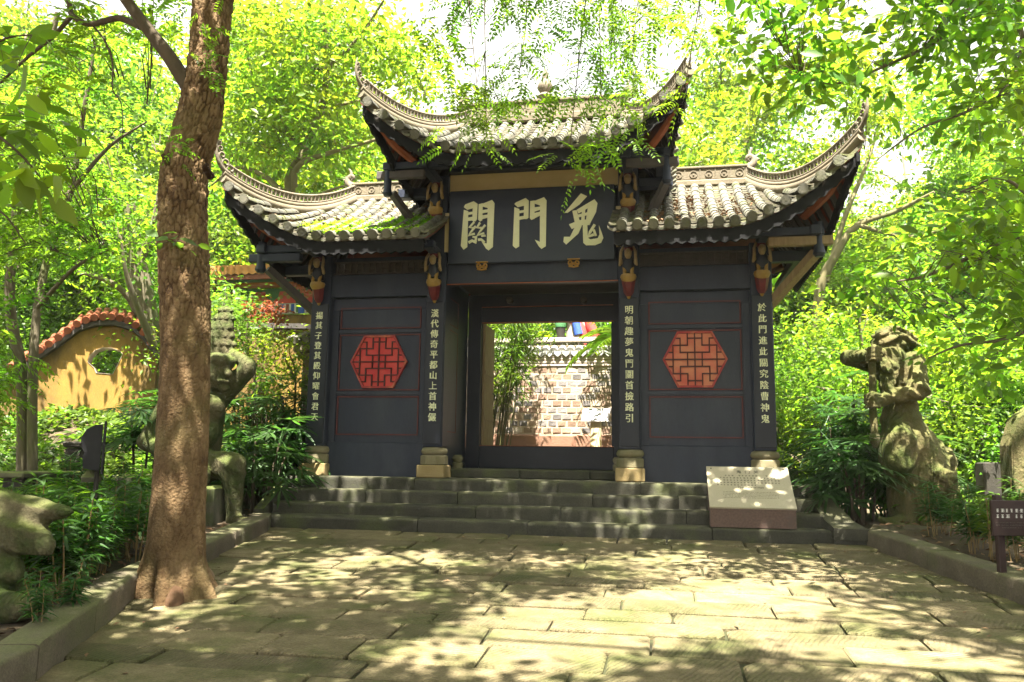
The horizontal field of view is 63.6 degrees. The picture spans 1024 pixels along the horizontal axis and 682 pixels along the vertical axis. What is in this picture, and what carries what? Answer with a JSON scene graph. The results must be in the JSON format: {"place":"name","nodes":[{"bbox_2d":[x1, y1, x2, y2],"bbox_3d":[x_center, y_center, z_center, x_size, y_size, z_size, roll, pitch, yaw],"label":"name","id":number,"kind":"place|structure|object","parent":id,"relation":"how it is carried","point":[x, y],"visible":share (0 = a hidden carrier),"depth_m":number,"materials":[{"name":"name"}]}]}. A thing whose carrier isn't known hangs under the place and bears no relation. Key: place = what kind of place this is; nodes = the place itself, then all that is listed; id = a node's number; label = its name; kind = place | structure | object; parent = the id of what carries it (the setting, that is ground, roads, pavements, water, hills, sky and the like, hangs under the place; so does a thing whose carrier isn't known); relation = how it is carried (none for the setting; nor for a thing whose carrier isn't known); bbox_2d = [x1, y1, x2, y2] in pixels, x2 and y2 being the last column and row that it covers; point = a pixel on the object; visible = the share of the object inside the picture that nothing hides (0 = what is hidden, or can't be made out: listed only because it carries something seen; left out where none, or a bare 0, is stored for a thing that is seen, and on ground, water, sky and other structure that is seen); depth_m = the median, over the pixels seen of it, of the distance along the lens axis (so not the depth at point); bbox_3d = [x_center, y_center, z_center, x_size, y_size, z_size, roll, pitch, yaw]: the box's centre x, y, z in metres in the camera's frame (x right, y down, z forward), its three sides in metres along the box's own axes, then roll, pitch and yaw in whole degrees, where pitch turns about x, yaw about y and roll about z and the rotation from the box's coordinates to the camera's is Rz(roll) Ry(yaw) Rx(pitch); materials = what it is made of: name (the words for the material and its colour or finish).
{"place":"outdoors","nodes":[
{"label":"outdoors","id":0,"kind":"place"},
{"bbox_2d":[0,353,1023,681],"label":"ground","id":1,"kind":"structure","parent":0,"point":[954,539],"depth_m":8.29,"materials":[{"name":"stone"}]},
{"bbox_2d":[14,567,58,623],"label":"bed plant","id":2,"kind":"object","parent":1,"relation":"on","point":[37,595],"visible":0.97,"depth_m":5.03,"materials":[{"name":"green plant"}]},
{"bbox_2d":[0,489,73,623],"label":"statue","id":3,"kind":"object","parent":1,"relation":"on","point":[26,521],"visible":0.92,"depth_m":5.43,"materials":[{"name":"stone"}]},
{"bbox_2d":[0,471,85,494],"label":"stone bench","id":4,"kind":"object","parent":1,"relation":"on","point":[22,476],"visible":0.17,"depth_m":8.68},
{"bbox_2d":[17,472,73,573],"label":"bed plant","id":5,"kind":"object","parent":1,"relation":"on","point":[29,487],"visible":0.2,"depth_m":7.01,"materials":[{"name":"green plant"}]},
{"bbox_2d":[0,23,105,242],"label":"sapling","id":6,"kind":"object","parent":1,"relation":"on","point":[28,188],"visible":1,"depth_m":4.18,"materials":[{"name":"green plant"}]},
{"bbox_2d":[24,499,101,596],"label":"bed plant","id":7,"kind":"object","parent":1,"relation":"on","point":[80,512],"visible":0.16,"depth_m":6.19,"materials":[{"name":"green plant"}]},
{"bbox_2d":[34,555,100,607],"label":"bed plant","id":8,"kind":"object","parent":1,"relation":"on","point":[75,585],"visible":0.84,"depth_m":5.50,"materials":[{"name":"green plant"}]},
{"bbox_2d":[39,533,96,589],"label":"bed plant","id":9,"kind":"object","parent":1,"relation":"on","point":[67,570],"visible":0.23,"depth_m":6.14,"materials":[{"name":"green plant"}]},
{"bbox_2d":[33,506,106,594],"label":"bed plant","id":10,"kind":"object","parent":1,"relation":"on","point":[73,542],"visible":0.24,"depth_m":6.17,"materials":[{"name":"green plant"}]},
{"bbox_2d":[24,485,116,602],"bbox_3d":[-3.240,1.526,5.977,0.514,0.940,0.734,-5,-10,33],"label":"bed plant","id":11,"kind":"object","parent":1,"relation":"on","point":[76,548],"visible":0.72,"depth_m":6.03,"materials":[{"name":"green plant"}]},
{"bbox_2d":[0,403,153,490],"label":"ivy","id":12,"kind":"object","parent":1,"relation":"on","point":[84,417],"visible":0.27,"depth_m":12.28,"materials":[{"name":"green plant"}]},
{"bbox_2d":[0,307,158,422],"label":"garden wall","id":13,"kind":"structure","parent":1,"relation":"on","point":[70,351],"depth_m":13.58,"materials":[{"name":"paint"}]},
{"bbox_2d":[54,503,114,588],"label":"bed plant","id":14,"kind":"object","parent":1,"relation":"on","point":[98,511],"visible":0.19,"depth_m":6.42,"materials":[{"name":"green plant"}]},
{"bbox_2d":[63,441,108,482],"bbox_3d":[-5.275,1.651,10.179,0.437,0.808,0.427,1,-8,0],"label":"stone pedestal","id":15,"kind":"object","parent":1,"relation":"on","point":[71,447],"visible":0.26,"depth_m":10.04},
{"bbox_2d":[81,421,106,504],"bbox_3d":[-4.324,1.481,8.453,0.225,1.312,0.320,5,-9,-25],"label":"sign","id":16,"kind":"object","parent":1,"relation":"on","point":[91,441],"visible":0.84,"depth_m":8.39,"materials":[{"name":"stone"}]},
{"bbox_2d":[0,0,191,470],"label":"feathery tree","id":17,"kind":"object","parent":1,"relation":"on","point":[25,402],"visible":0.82,"depth_m":8.89,"materials":[{"name":"green plant"}]},
{"bbox_2d":[71,471,127,512],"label":"bed plant","id":18,"kind":"object","parent":1,"relation":"on","point":[109,490],"visible":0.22,"depth_m":8.68,"materials":[{"name":"green plant"}]},
{"bbox_2d":[81,497,134,568],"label":"bed plant","id":19,"kind":"object","parent":1,"relation":"on","point":[118,503],"visible":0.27,"depth_m":7.26,"materials":[{"name":"green plant"}]},
{"bbox_2d":[88,513,129,572],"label":"bed plant","id":20,"kind":"object","parent":1,"relation":"on","point":[108,553],"visible":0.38,"depth_m":7.00,"materials":[{"name":"green plant"}]},
{"bbox_2d":[92,506,129,573],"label":"bed plant","id":21,"kind":"object","parent":1,"relation":"on","point":[116,527],"visible":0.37,"depth_m":7.03,"materials":[{"name":"green plant"}]},
{"bbox_2d":[0,0,226,353],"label":"broadleaf tree","id":22,"kind":"object","parent":1,"relation":"on","point":[124,56],"visible":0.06,"depth_m":19.64,"materials":[{"name":"green plant"}]},
{"bbox_2d":[1,101,227,394],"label":"old tree","id":23,"kind":"object","parent":1,"relation":"on","point":[135,265],"visible":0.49,"depth_m":14.05,"materials":[{"name":"green plant"}]},
{"bbox_2d":[0,0,234,326],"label":"broadleaf tree","id":24,"kind":"object","parent":1,"relation":"on","point":[5,10],"visible":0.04,"depth_m":23.91,"materials":[{"name":"green plant"}]},
{"bbox_2d":[2,262,232,373],"bbox_3d":[-9.325,0.174,20.100,5.907,4.543,6.180,-5,-10,34],"label":"bush","id":25,"kind":"object","parent":1,"relation":"on","point":[45,335],"visible":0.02,"depth_m":19.21,"materials":[{"name":"green plant"}]},
{"bbox_2d":[102,484,149,556],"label":"bed plant","id":26,"kind":"object","parent":1,"relation":"on","point":[137,499],"visible":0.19,"depth_m":7.75,"materials":[{"name":"green plant"}]},
{"bbox_2d":[0,78,254,372],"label":"broadleaf tree","id":27,"kind":"object","parent":1,"relation":"on","point":[53,307],"visible":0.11,"depth_m":17.99,"materials":[{"name":"green plant"}]},
{"bbox_2d":[104,480,150,562],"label":"bed plant","id":28,"kind":"object","parent":1,"relation":"on","point":[139,530],"visible":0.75,"depth_m":7.40,"materials":[{"name":"green plant"}]},
{"bbox_2d":[0,513,270,681],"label":"kerb","id":29,"kind":"structure","parent":1,"relation":"on","point":[33,651],"depth_m":5.32,"materials":[{"name":"stone"}]},
{"bbox_2d":[120,472,151,512],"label":"bed plant","id":30,"kind":"object","parent":1,"relation":"on","point":[137,478],"visible":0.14,"depth_m":8.88,"materials":[{"name":"green plant"}]},
{"bbox_2d":[64,388,224,473],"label":"fan palm","id":31,"kind":"object","parent":1,"relation":"on","point":[127,438],"visible":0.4,"depth_m":10.31,"materials":[{"name":"green plant"}]},
{"bbox_2d":[0,29,338,314],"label":"broadleaf tree","id":32,"kind":"object","parent":1,"relation":"on","point":[161,101],"visible":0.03,"depth_m":23.12,"materials":[{"name":"green plant"}]},
{"bbox_2d":[45,259,300,410],"bbox_3d":[-6.153,0.225,15.212,4.449,3.271,4.253,8,-11,-41],"label":"bush","id":33,"kind":"object","parent":1,"relation":"on","point":[122,301],"visible":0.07,"depth_m":14.54,"materials":[{"name":"green plant"}]},
{"bbox_2d":[113,303,255,525],"bbox_3d":[-3.760,0.911,9.983,1.643,2.884,1.015,1,-8,0],"label":"demon statue","id":34,"kind":"object","parent":1,"relation":"on","point":[224,500],"visible":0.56,"depth_m":9.89,"materials":[{"name":"stone"}]},
{"bbox_2d":[51,33,345,354],"bbox_3d":[-8.295,-3.140,23.645,10.326,11.817,9.211,3,-9,-14],"label":"broadleaf tree","id":35,"kind":"object","parent":1,"relation":"on","point":[239,259],"visible":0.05,"depth_m":21.52,"materials":[{"name":"green plant"}]},
{"bbox_2d":[210,280,294,437],"bbox_3d":[-4.135,0.618,12.259,1.519,3.244,2.459,4,-9,-23],"label":"flowering shrub","id":36,"kind":"object","parent":1,"relation":"on","point":[258,317],"visible":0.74,"depth_m":12.15,"materials":[{"name":"green plant"}]},
{"bbox_2d":[222,373,290,450],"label":"fan palm","id":37,"kind":"object","parent":1,"relation":"on","point":[233,413],"visible":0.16,"depth_m":12.64,"materials":[{"name":"green plant"}]},
{"bbox_2d":[210,393,309,506],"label":"fan palm","id":38,"kind":"object","parent":1,"relation":"on","point":[262,479],"visible":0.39,"depth_m":11.20,"materials":[{"name":"green plant"}]},
{"bbox_2d":[210,264,312,323],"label":"painted hall","id":39,"kind":"structure","parent":1,"relation":"on","point":[252,277],"depth_m":18.66,"materials":[{"name":"paint"}]},
{"bbox_2d":[221,374,306,493],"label":"fan palm","id":40,"kind":"object","parent":1,"relation":"on","point":[253,421],"visible":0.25,"depth_m":12.24,"materials":[{"name":"green plant"}]},
{"bbox_2d":[221,323,310,482],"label":"ochre wall","id":41,"kind":"structure","parent":1,"relation":"on","point":[302,326],"depth_m":13.57,"materials":[{"name":"paint"}]},
{"bbox_2d":[237,323,310,452],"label":"shrub","id":42,"kind":"object","parent":1,"relation":"on","point":[296,370],"visible":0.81,"depth_m":12.03,"materials":[{"name":"green plant"}]},
{"bbox_2d":[164,2,383,314],"bbox_3d":[-7.726,-3.879,27.744,10.457,13.938,11.408,1,-8,-2],"label":"broadleaf tree","id":43,"kind":"object","parent":1,"relation":"on","point":[181,54],"visible":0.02,"depth_m":25.59,"materials":[{"name":"green plant"}]},
{"bbox_2d":[221,415,330,513],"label":"fan palm","id":44,"kind":"object","parent":1,"relation":"on","point":[254,459],"visible":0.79,"depth_m":10.56,"materials":[{"name":"green plant"}]},
{"bbox_2d":[235,370,329,491],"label":"fan palm","id":45,"kind":"object","parent":1,"relation":"on","point":[303,401],"visible":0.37,"depth_m":11.43,"materials":[{"name":"green plant"}]},
{"bbox_2d":[122,0,454,265],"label":"broadleaf tree","id":46,"kind":"object","parent":1,"relation":"on","point":[318,183],"visible":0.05,"depth_m":22.82,"materials":[{"name":"green plant"}]},
{"bbox_2d":[155,0,484,200],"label":"forked tree","id":47,"kind":"object","parent":1,"relation":"on","point":[313,39],"visible":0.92,"depth_m":15.51,"materials":[{"name":"green plant"}]},
{"bbox_2d":[0,0,750,606],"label":"tree","id":48,"kind":"object","parent":1,"relation":"on","point":[174,570],"visible":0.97,"depth_m":6.69,"materials":[{"name":"green plant"}]},
{"bbox_2d":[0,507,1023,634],"bbox_3d":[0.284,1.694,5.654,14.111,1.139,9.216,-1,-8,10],"label":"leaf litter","id":49,"kind":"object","parent":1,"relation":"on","point":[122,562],"visible":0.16,"depth_m":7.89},
{"bbox_2d":[488,323,556,445],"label":"bamboo clump","id":50,"kind":"object","parent":1,"relation":"on","point":[508,379],"visible":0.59,"depth_m":14.87,"materials":[{"name":"green plant"}]},
{"bbox_2d":[465,337,611,446],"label":"block wall","id":51,"kind":"structure","parent":1,"relation":"on","point":[558,402],"depth_m":15.77,"materials":[{"name":"brick"}]},
{"bbox_2d":[468,312,609,345],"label":"bush","id":52,"kind":"object","parent":1,"relation":"on","point":[547,333],"depth_m":18.95,"materials":[{"name":"green plant"}]},
{"bbox_2d":[510,322,610,344],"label":"bush","id":53,"kind":"object","parent":1,"relation":"on","point":[603,325],"visible":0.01,"depth_m":19.41,"materials":[{"name":"green plant"}]},
{"bbox_2d":[253,468,869,546],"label":"steps","id":54,"kind":"structure","parent":1,"relation":"on","point":[570,503],"depth_m":9.93,"materials":[{"name":"stone"}]},
{"bbox_2d":[288,330,310,468],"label":"gate pier","id":55,"kind":"structure","parent":54,"relation":"on","point":[306,351],"depth_m":12.55,"materials":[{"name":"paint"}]},
{"bbox_2d":[215,51,868,482],"bbox_3d":[0.501,-1.020,12.005,7.843,5.960,5.058,-1,-8,10],"label":"gatehouse","id":56,"kind":"object","parent":54,"relation":"on","point":[415,277],"visible":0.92,"depth_m":10.97,"materials":[{"name":"black paint"}]},
{"bbox_2d":[350,335,407,387],"bbox_3d":[-1.837,0.286,11.387,0.819,0.727,0.046,-1,-8,10],"label":"hexagon window","id":57,"kind":"structure","parent":56,"relation":"in","point":[378,361],"depth_m":11.39,"materials":[{"name":"red wood"}]},
{"bbox_2d":[481,324,494,444],"bbox_3d":[-0.354,0.703,12.962,0.088,1.860,0.690,-1,-8,10],"label":"door leaf","id":58,"kind":"structure","parent":56,"relation":"in","point":[487,419],"depth_m":12.86,"materials":[{"name":"brown wood"}]},
{"bbox_2d":[611,322,613,446],"bbox_3d":[1.537,0.680,12.614,0.088,1.860,0.690,-1,-8,10],"label":"door leaf","id":59,"kind":"structure","parent":56,"relation":"in","point":[612,361],"depth_m":12.27,"materials":[{"name":"brown wood"}]},
{"bbox_2d":[663,331,727,387],"bbox_3d":[2.352,0.236,10.616,0.819,0.727,0.046,-1,-8,10],"label":"hexagon window","id":60,"kind":"structure","parent":56,"relation":"in","point":[693,359],"depth_m":10.62,"materials":[{"name":"red wood"}]},
{"bbox_2d":[706,466,796,528],"bbox_3d":[2.703,1.766,9.384,0.926,0.658,0.639,-1,-8,10],"label":"information tablet","id":61,"kind":"object","parent":54,"relation":"on","point":[750,497],"visible":1,"depth_m":9.21,"materials":[{"name":"grey stone"}]},
{"bbox_2d":[565,322,610,373],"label":"feather palm","id":62,"kind":"object","parent":1,"relation":"on","point":[602,338],"visible":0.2,"depth_m":14.85,"materials":[{"name":"green plant"}]},
{"bbox_2d":[631,0,923,271],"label":"broadleaf tree","id":63,"kind":"object","parent":1,"relation":"on","point":[715,66],"visible":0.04,"depth_m":24.12,"materials":[{"name":"green plant"}]},
{"bbox_2d":[634,11,957,373],"bbox_3d":[5.757,-3.271,22.317,10.466,13.428,11.734,9,-11,-43],"label":"broadleaf tree","id":64,"kind":"object","parent":1,"relation":"on","point":[689,152],"visible":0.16,"depth_m":21.09,"materials":[{"name":"green plant"}]},
{"bbox_2d":[773,317,868,452],"bbox_3d":[5.416,0.932,15.750,4.615,3.027,4.189,2,-8,-6],"label":"bush","id":65,"kind":"object","parent":1,"relation":"on","point":[783,387],"visible":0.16,"depth_m":15.06,"materials":[{"name":"green plant"}]},
{"bbox_2d":[773,315,871,446],"bbox_3d":[6.356,1.288,17.276,4.944,3.635,4.725,-7,-11,42],"label":"bush","id":66,"kind":"object","parent":1,"relation":"on","point":[811,363],"visible":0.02,"depth_m":16.82,"materials":[{"name":"green plant"}]},
{"bbox_2d":[776,444,875,505],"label":"fan palm","id":67,"kind":"object","parent":1,"relation":"on","point":[794,472],"visible":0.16,"depth_m":10.84,"materials":[{"name":"green plant"}]},
{"bbox_2d":[780,398,885,518],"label":"fan palm","id":68,"kind":"object","parent":1,"relation":"on","point":[848,422],"visible":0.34,"depth_m":10.24,"materials":[{"name":"green plant"}]},
{"bbox_2d":[783,370,884,515],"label":"fan palm","id":69,"kind":"object","parent":1,"relation":"on","point":[848,409],"visible":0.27,"depth_m":10.77,"materials":[{"name":"green plant"}]},
{"bbox_2d":[772,244,938,450],"bbox_3d":[7.472,0.142,20.360,6.466,6.489,6.710,7,-10,-37],"label":"broadleaf tree","id":70,"kind":"object","parent":1,"relation":"on","point":[776,319],"visible":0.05,"depth_m":20.07,"materials":[{"name":"green plant"}]},
{"bbox_2d":[786,429,928,526],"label":"fan palm","id":71,"kind":"object","parent":1,"relation":"on","point":[858,467],"visible":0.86,"depth_m":9.48,"materials":[{"name":"green plant"}]},
{"bbox_2d":[693,0,1023,427],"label":"overhanging tree","id":72,"kind":"object","parent":1,"relation":"on","point":[1008,270],"visible":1,"depth_m":6.85,"materials":[{"name":"green plant"}]},
{"bbox_2d":[774,318,949,442],"bbox_3d":[7.482,1.625,17.162,5.438,3.998,5.198,1,-8,-2],"label":"bush","id":73,"kind":"object","parent":1,"relation":"on","point":[880,322],"visible":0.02,"depth_m":16.75,"materials":[{"name":"green plant"}]},
{"bbox_2d":[764,134,964,353],"bbox_3d":[9.073,-0.857,21.531,8.448,9.668,7.536,4,-9,-24],"label":"broadleaf tree","id":74,"kind":"object","parent":1,"relation":"on","point":[842,277],"visible":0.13,"depth_m":19.74,"materials":[{"name":"green plant"}]},
{"bbox_2d":[793,115,951,313],"bbox_3d":[14.387,-2.405,29.569,11.264,12.891,10.048,4,-9,-19],"label":"broadleaf tree","id":75,"kind":"object","parent":1,"relation":"on","point":[870,173],"visible":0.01,"depth_m":30.86,"materials":[{"name":"green plant"}]},
{"bbox_2d":[773,285,1006,462],"bbox_3d":[6.143,0.812,14.137,4.148,3.500,4.780,-5,-10,35],"label":"bush","id":76,"kind":"object","parent":1,"relation":"on","point":[834,367],"visible":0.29,"depth_m":13.78,"materials":[{"name":"green plant"}]},
{"bbox_2d":[840,325,962,526],"bbox_3d":[4.572,1.089,9.620,1.354,2.551,1.057,1,-8,0],"label":"guardian statue","id":77,"kind":"object","parent":1,"relation":"on","point":[913,444],"visible":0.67,"depth_m":9.39,"materials":[{"name":"stone"}]},
{"bbox_2d":[829,410,973,516],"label":"fan palm","id":78,"kind":"object","parent":1,"relation":"on","point":[884,498],"visible":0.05,"depth_m":10.39,"materials":[{"name":"green plant"}]},
{"bbox_2d":[788,309,1023,490],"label":"bush","id":79,"kind":"object","parent":1,"relation":"on","point":[957,419],"visible":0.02,"depth_m":14.12,"materials":[{"name":"green plant"}]},
{"bbox_2d":[790,0,1021,374],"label":"leaning tree","id":80,"kind":"object","parent":1,"relation":"on","point":[841,240],"visible":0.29,"depth_m":17.34,"materials":[{"name":"green plant"}]},
{"bbox_2d":[815,6,1023,398],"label":"broadleaf tree","id":81,"kind":"object","parent":1,"relation":"on","point":[929,102],"visible":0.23,"depth_m":17.47,"materials":[{"name":"green plant"}]},
{"bbox_2d":[832,145,1010,373],"bbox_3d":[11.202,-0.443,20.296,6.699,8.594,7.510,5,-9,-26],"label":"broadleaf tree","id":82,"kind":"object","parent":1,"relation":"on","point":[959,174],"visible":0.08,"depth_m":19.16,"materials":[{"name":"green plant"}]},
{"bbox_2d":[910,480,949,536],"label":"bed plant","id":83,"kind":"object","parent":1,"relation":"on","point":[932,512],"visible":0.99,"depth_m":8.47,"materials":[{"name":"green plant"}]},
{"bbox_2d":[850,106,1019,317],"bbox_3d":[13.227,-1.843,24.667,9.211,11.817,10.326,3,-9,-14],"label":"broadleaf tree","id":84,"kind":"object","parent":1,"relation":"on","point":[888,203],"depth_m":25.29,"materials":[{"name":"green plant"}]},
{"bbox_2d":[918,481,962,535],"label":"bed plant","id":85,"kind":"object","parent":1,"relation":"on","point":[947,516],"visible":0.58,"depth_m":8.53,"materials":[{"name":"green plant"}]},
{"bbox_2d":[866,334,1023,502],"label":"bush","id":86,"kind":"object","parent":1,"relation":"on","point":[993,443],"visible":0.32,"depth_m":12.78,"materials":[{"name":"green plant"}]},
{"bbox_2d":[867,529,1023,605],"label":"kerb","id":87,"kind":"structure","parent":1,"relation":"on","point":[978,573],"depth_m":7.24,"materials":[{"name":"stone"}]},
{"bbox_2d":[879,287,1023,434],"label":"bush","id":88,"kind":"object","parent":1,"relation":"on","point":[986,316],"visible":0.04,"depth_m":14.84,"materials":[{"name":"green plant"}]},
{"bbox_2d":[905,46,1019,240],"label":"broadleaf tree","id":89,"kind":"object","parent":1,"relation":"on","point":[923,157],"depth_m":25.07,"materials":[{"name":"green plant"}]},
{"bbox_2d":[949,479,990,543],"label":"bed plant","id":90,"kind":"object","parent":1,"relation":"on","point":[968,491],"visible":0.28,"depth_m":8.19,"materials":[{"name":"green plant"}]},
{"bbox_2d":[922,318,1023,471],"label":"bush","id":91,"kind":"object","parent":1,"relation":"on","point":[985,381],"visible":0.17,"depth_m":13.14,"materials":[{"name":"green plant"}]},
{"bbox_2d":[943,489,1011,556],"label":"bed plant","id":92,"kind":"object","parent":1,"relation":"on","point":[967,518],"visible":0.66,"depth_m":7.76,"materials":[{"name":"green plant"}]},
{"bbox_2d":[975,462,1001,507],"bbox_3d":[6.945,2.178,12.010,0.270,0.826,0.276,1,-8,0],"label":"stone post","id":93,"kind":"object","parent":1,"relation":"on","point":[986,479],"visible":0.46,"depth_m":11.92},
{"bbox_2d":[968,494,1019,561],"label":"bed plant","id":94,"kind":"object","parent":1,"relation":"on","point":[984,503],"visible":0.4,"depth_m":7.48,"materials":[{"name":"green plant"}]},
{"bbox_2d":[979,476,1023,510],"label":"bed plant","id":95,"kind":"object","parent":1,"relation":"on","point":[1017,495],"visible":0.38,"depth_m":9.03,"materials":[{"name":"green plant"}]},
{"bbox_2d":[989,495,1023,572],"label":"notice sign","id":96,"kind":"object","parent":1,"relation":"on","point":[1006,517],"visible":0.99,"depth_m":6.61,"materials":[{"name":"wood"}]},
{"bbox_2d":[999,407,1023,498],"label":"stone stele","id":97,"kind":"object","parent":1,"relation":"on","point":[1011,447],"visible":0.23,"depth_m":9.19,"materials":[{"name":"stone"}]},
{"bbox_2d":[1002,499,1023,561],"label":"bed plant","id":98,"kind":"object","parent":1,"relation":"on","point":[1016,538],"visible":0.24,"depth_m":7.44,"materials":[{"name":"green plant"}]},
{"bbox_2d":[0,0,1023,331],"label":"sky","id":99,"kind":"structure","parent":0,"point":[894,167],"materials":[{"name":"white"}]},
{"bbox_2d":[36,527,1023,681],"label":"pavement","id":100,"kind":"structure","parent":0,"point":[592,609],"depth_m":5.91,"materials":[{"name":"stone"}]},
{"bbox_2d":[566,322,597,343],"bbox_3d":[1.462,-0.621,17.363,0.855,1.917,0.670,-1,-8,10],"label":"flag","id":101,"kind":"object","parent":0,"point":[578,329],"visible":0.27,"depth_m":17.04,"materials":[{"name":"fabric"}]},
{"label":"courtyard","id":102,"kind":"structure","parent":0,"visible":0},
{"bbox_2d":[581,409,609,446],"bbox_3d":[1.512,1.588,14.915,0.516,0.740,0.160,-1,-8,10],"label":"display board","id":103,"kind":"object","parent":102,"relation":"on","point":[595,418],"visible":0.79,"depth_m":14.89,"materials":[{"name":"white paint"}]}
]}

